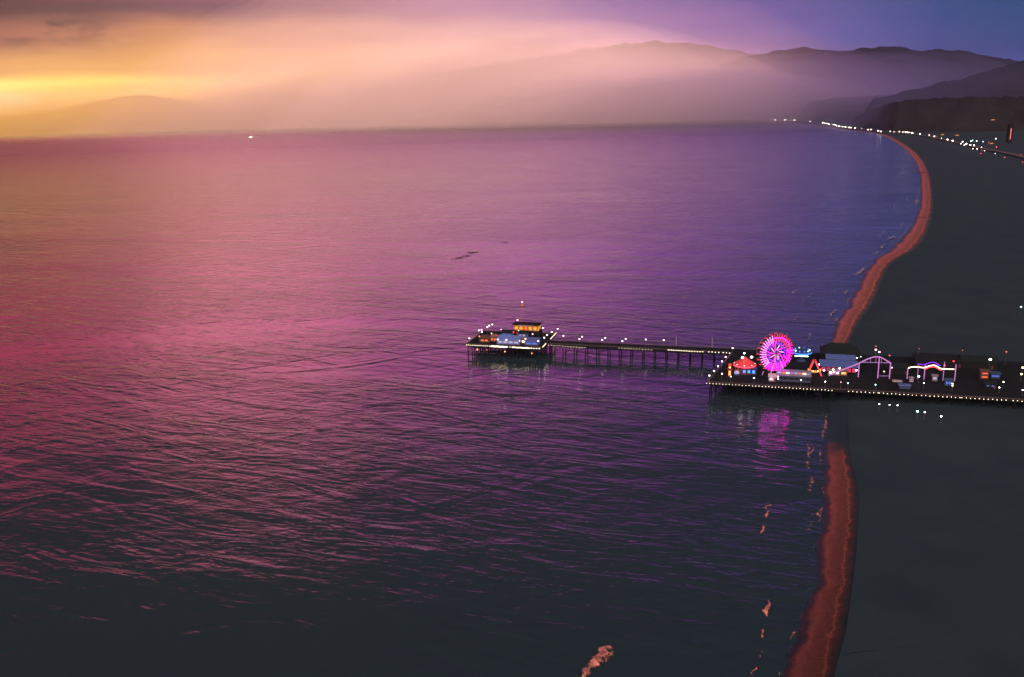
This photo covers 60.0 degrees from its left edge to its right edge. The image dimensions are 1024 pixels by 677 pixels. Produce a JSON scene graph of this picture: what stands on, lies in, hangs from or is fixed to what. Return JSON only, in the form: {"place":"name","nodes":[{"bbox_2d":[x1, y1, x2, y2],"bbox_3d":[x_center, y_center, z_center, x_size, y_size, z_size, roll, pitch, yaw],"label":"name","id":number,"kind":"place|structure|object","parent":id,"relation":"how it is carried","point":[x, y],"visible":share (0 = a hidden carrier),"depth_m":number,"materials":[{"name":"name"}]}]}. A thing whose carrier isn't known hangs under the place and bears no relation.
{"place":"outdoors","nodes":[
{"label":"outdoors","id":0,"kind":"place"},
{"bbox_2d":[0,94,273,126],"bbox_3d":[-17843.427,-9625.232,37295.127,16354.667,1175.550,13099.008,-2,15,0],"label":"headland","id":1,"kind":"structure","parent":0,"point":[140,108],"depth_m":36330.98,"materials":[{"name":"orange"}]},
{"bbox_2d":[0,114,920,676],"bbox_3d":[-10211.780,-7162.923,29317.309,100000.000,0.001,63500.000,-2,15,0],"label":"sea","id":2,"kind":"structure","parent":0,"point":[262,414],"depth_m":569.09,"materials":[{"name":"purple liquid"}]},
{"bbox_2d":[451,241,507,259],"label":"kelp","id":3,"kind":"object","parent":2,"relation":"on","point":[470,252],"visible":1,"depth_m":1092.13},
{"bbox_2d":[466,329,555,358],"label":"fishing platform","id":4,"kind":"structure","parent":2,"relation":"in","point":[475,343],"depth_m":647.21,"materials":[{"name":"brown wood"}]},
{"bbox_2d":[479,335,490,342],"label":"bait shop","id":5,"kind":"structure","parent":4,"relation":"on","point":[485,338],"depth_m":653.62,"materials":[{"name":"brown"}]},
{"bbox_2d":[490,334,497,341],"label":"snack bar","id":6,"kind":"object","parent":4,"relation":"on","point":[493,337],"visible":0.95,"depth_m":654.42,"materials":[{"name":"brown"}]},
{"bbox_2d":[500,329,514,334],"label":"shop","id":7,"kind":"structure","parent":4,"relation":"on","point":[506,332],"depth_m":666.24,"materials":[{"name":"blue metal"}]},
{"bbox_2d":[496,335,521,344],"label":"restaurant","id":8,"kind":"structure","parent":4,"relation":"on","point":[513,339],"depth_m":647.01,"materials":[{"name":"blue metal"}]},
{"bbox_2d":[517,330,528,337],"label":"shop","id":9,"kind":"structure","parent":4,"relation":"on","point":[523,333],"depth_m":662.97,"materials":[{"name":"blue metal"}]},
{"bbox_2d":[512,321,541,336],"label":"restaurant","id":10,"kind":"structure","parent":4,"relation":"on","point":[535,328],"depth_m":667.25,"materials":[{"name":"orange paint"}]},
{"bbox_2d":[524,337,540,345],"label":"restaurant","id":11,"kind":"structure","parent":4,"relation":"on","point":[535,341],"depth_m":642.22,"materials":[{"name":"blue metal"}]},
{"bbox_2d":[582,166,919,676],"bbox_3d":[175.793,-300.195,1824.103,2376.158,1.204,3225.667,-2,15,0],"label":"surf foam","id":12,"kind":"object","parent":2,"relation":"on","point":[602,651],"visible":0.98,"depth_m":298.95,"materials":[{"name":"liquid"}]},
{"bbox_2d":[547,339,1023,366],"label":"boardwalk pier","id":13,"kind":"structure","parent":2,"relation":"in","point":[591,345],"depth_m":621.63,"materials":[{"name":"brown wood"}]},
{"bbox_2d":[707,353,1023,408],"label":"amusement pier","id":14,"kind":"structure","parent":2,"relation":"in","point":[967,384],"depth_m":537.96,"materials":[{"name":"brown wood"}]},
{"bbox_2d":[733,356,755,374],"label":"carousel","id":15,"kind":"object","parent":14,"relation":"on","point":[744,363],"visible":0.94,"depth_m":558.99,"materials":[{"name":"red fabric"}]},
{"bbox_2d":[741,366,756,374],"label":"game booth","id":16,"kind":"object","parent":14,"relation":"on","point":[751,371],"visible":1,"depth_m":557.76,"materials":[{"name":"blue"}]},
{"bbox_2d":[768,373,776,381],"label":"ticket booth","id":17,"kind":"object","parent":14,"relation":"on","point":[772,376],"visible":1,"depth_m":543.42,"materials":[{"name":"pink paint"}]},
{"bbox_2d":[756,332,793,379],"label":"ferris wheel","id":18,"kind":"object","parent":14,"relation":"on","point":[766,377],"visible":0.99,"depth_m":547.55,"materials":[{"name":"metal"}]},
{"bbox_2d":[777,369,811,382],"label":"game stalls","id":19,"kind":"object","parent":14,"relation":"on","point":[790,375],"visible":1,"depth_m":541.63,"materials":[{"name":"paint"}]},
{"bbox_2d":[793,347,811,361],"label":"disc ride","id":20,"kind":"object","parent":14,"relation":"on","point":[801,352],"visible":0.97,"depth_m":581.10,"materials":[{"name":"blue metal"}]},
{"bbox_2d":[808,359,821,375],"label":"swing ship","id":21,"kind":"object","parent":14,"relation":"on","point":[814,371],"visible":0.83,"depth_m":552.91,"materials":[{"name":"red metal"}]},
{"bbox_2d":[828,368,839,374],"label":"snack kiosk","id":22,"kind":"object","parent":14,"relation":"on","point":[830,371],"visible":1,"depth_m":552.76,"materials":[{"name":"white paint"}]},
{"bbox_2d":[819,354,857,373],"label":"arcade hall","id":23,"kind":"structure","parent":14,"relation":"on","point":[837,361],"depth_m":559.91,"materials":[{"name":"blue"}]},
{"bbox_2d":[819,342,860,362],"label":"carousel house","id":24,"kind":"structure","parent":14,"relation":"on","point":[841,348],"depth_m":581.64,"materials":[{"name":"black"}]},
{"bbox_2d":[840,369,847,375],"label":"snack kiosk","id":25,"kind":"object","parent":14,"relation":"on","point":[843,372],"visible":1,"depth_m":550.67,"materials":[{"name":"yellow"}]},
{"bbox_2d":[828,356,890,378],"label":"roller coaster","id":26,"kind":"object","parent":14,"relation":"on","point":[867,362],"visible":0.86,"depth_m":543.17,"materials":[{"name":"purple metal"}]},
{"bbox_2d":[892,380,901,384],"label":"booth","id":27,"kind":"object","parent":14,"relation":"on","point":[895,382],"visible":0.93,"depth_m":530.42,"materials":[{"name":"pink paint"}]},
{"bbox_2d":[888,363,910,373],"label":"warehouse","id":28,"kind":"structure","parent":14,"relation":"on","point":[898,368],"depth_m":550.99,"materials":[{"name":"black"}]},
{"bbox_2d":[898,383,910,388],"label":"booth","id":29,"kind":"object","parent":14,"relation":"on","point":[903,386],"visible":1,"depth_m":522.48,"materials":[{"name":"blue metal"}]},
{"bbox_2d":[907,360,956,380],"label":"neon track ride","id":30,"kind":"object","parent":14,"relation":"on","point":[933,366],"visible":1,"depth_m":536.05,"materials":[{"name":"beige"}]},
{"bbox_2d":[931,374,938,380],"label":"booth","id":31,"kind":"object","parent":14,"relation":"on","point":[934,377],"visible":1,"depth_m":535.04,"materials":[{"name":"paint"}]},
{"bbox_2d":[912,352,962,367],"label":"warehouse","id":32,"kind":"structure","parent":14,"relation":"on","point":[928,358],"depth_m":564.90,"materials":[{"name":"black"}]},
{"bbox_2d":[943,378,953,385],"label":"booth","id":33,"kind":"object","parent":14,"relation":"on","point":[948,381],"visible":0.99,"depth_m":525.47,"materials":[{"name":"blue"}]},
{"bbox_2d":[958,355,998,369],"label":"warehouse","id":34,"kind":"structure","parent":14,"relation":"on","point":[976,362],"depth_m":556.95,"materials":[{"name":"black"}]},
{"bbox_2d":[979,369,990,378],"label":"food stall","id":35,"kind":"object","parent":14,"relation":"on","point":[984,374],"visible":1,"depth_m":535.87,"materials":[{"name":"brown"}]},
{"bbox_2d":[982,380,997,388],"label":"shop","id":36,"kind":"structure","parent":14,"relation":"on","point":[990,384],"depth_m":518.94,"materials":[{"name":"black"}]},
{"bbox_2d":[990,371,1001,378],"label":"food stall","id":37,"kind":"object","parent":14,"relation":"on","point":[995,374],"visible":0.96,"depth_m":536.74,"materials":[{"name":"blue"}]},
{"bbox_2d":[0,0,1023,116],"label":"sky","id":38,"kind":"structure","parent":0,"point":[269,58],"materials":[{"name":"purple"}]},
{"bbox_2d":[272,40,758,119],"bbox_3d":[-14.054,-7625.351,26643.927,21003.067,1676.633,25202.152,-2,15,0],"label":"mountains","id":39,"kind":"structure","parent":0,"point":[654,76],"depth_m":22211.21,"materials":[{"name":"pink"}]},
{"bbox_2d":[727,363,732,375],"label":"drop tower","id":40,"kind":"structure","parent":0,"point":[729,369],"depth_m":555.26,"materials":[{"name":"yellow paint"}]},
{"bbox_2d":[653,94,894,121],"bbox_3d":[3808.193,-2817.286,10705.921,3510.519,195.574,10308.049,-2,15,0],"label":"hills","id":41,"kind":"structure","parent":0,"point":[842,109],"depth_m":7616.16,"materials":[{"name":"purple"}]},
{"bbox_2d":[729,119,932,676],"bbox_3d":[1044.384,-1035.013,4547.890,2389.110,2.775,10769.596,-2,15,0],"label":"wet sand","id":42,"kind":"structure","parent":0,"point":[815,650],"depth_m":381.60,"materials":[{"name":"brown sand"}]},
{"bbox_2d":[646,46,1019,117],"bbox_3d":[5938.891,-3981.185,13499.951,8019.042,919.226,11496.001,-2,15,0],"label":"hills","id":43,"kind":"structure","parent":0,"point":[802,74],"depth_m":11544.49,"materials":[{"name":"purple"}]},
{"bbox_2d":[694,118,1023,676],"bbox_3d":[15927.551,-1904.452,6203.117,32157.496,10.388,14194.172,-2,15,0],"label":"land","id":44,"kind":"structure","parent":0,"point":[938,585],"depth_m":438.23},
{"bbox_2d":[1006,124,1013,142],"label":"tower block","id":45,"kind":"structure","parent":44,"relation":"on","point":[1009,133],"depth_m":3085.38,"materials":[{"name":"red"}]},
{"bbox_2d":[817,123,1023,157],"bbox_3d":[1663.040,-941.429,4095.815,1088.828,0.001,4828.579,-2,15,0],"label":"road","id":46,"kind":"structure","parent":0,"point":[950,141],"depth_m":3137.27,"materials":[{"name":"grey asphalt"}]},
{"bbox_2d":[846,95,1023,132],"bbox_3d":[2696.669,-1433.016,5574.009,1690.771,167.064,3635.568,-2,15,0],"label":"bluff","id":47,"kind":"structure","parent":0,"point":[965,114],"depth_m":4427.23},
{"bbox_2d":[857,60,1023,127],"bbox_3d":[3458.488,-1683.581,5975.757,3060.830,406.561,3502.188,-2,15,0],"label":"hills","id":48,"kind":"structure","parent":0,"point":[1008,80],"depth_m":5677.52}
]}

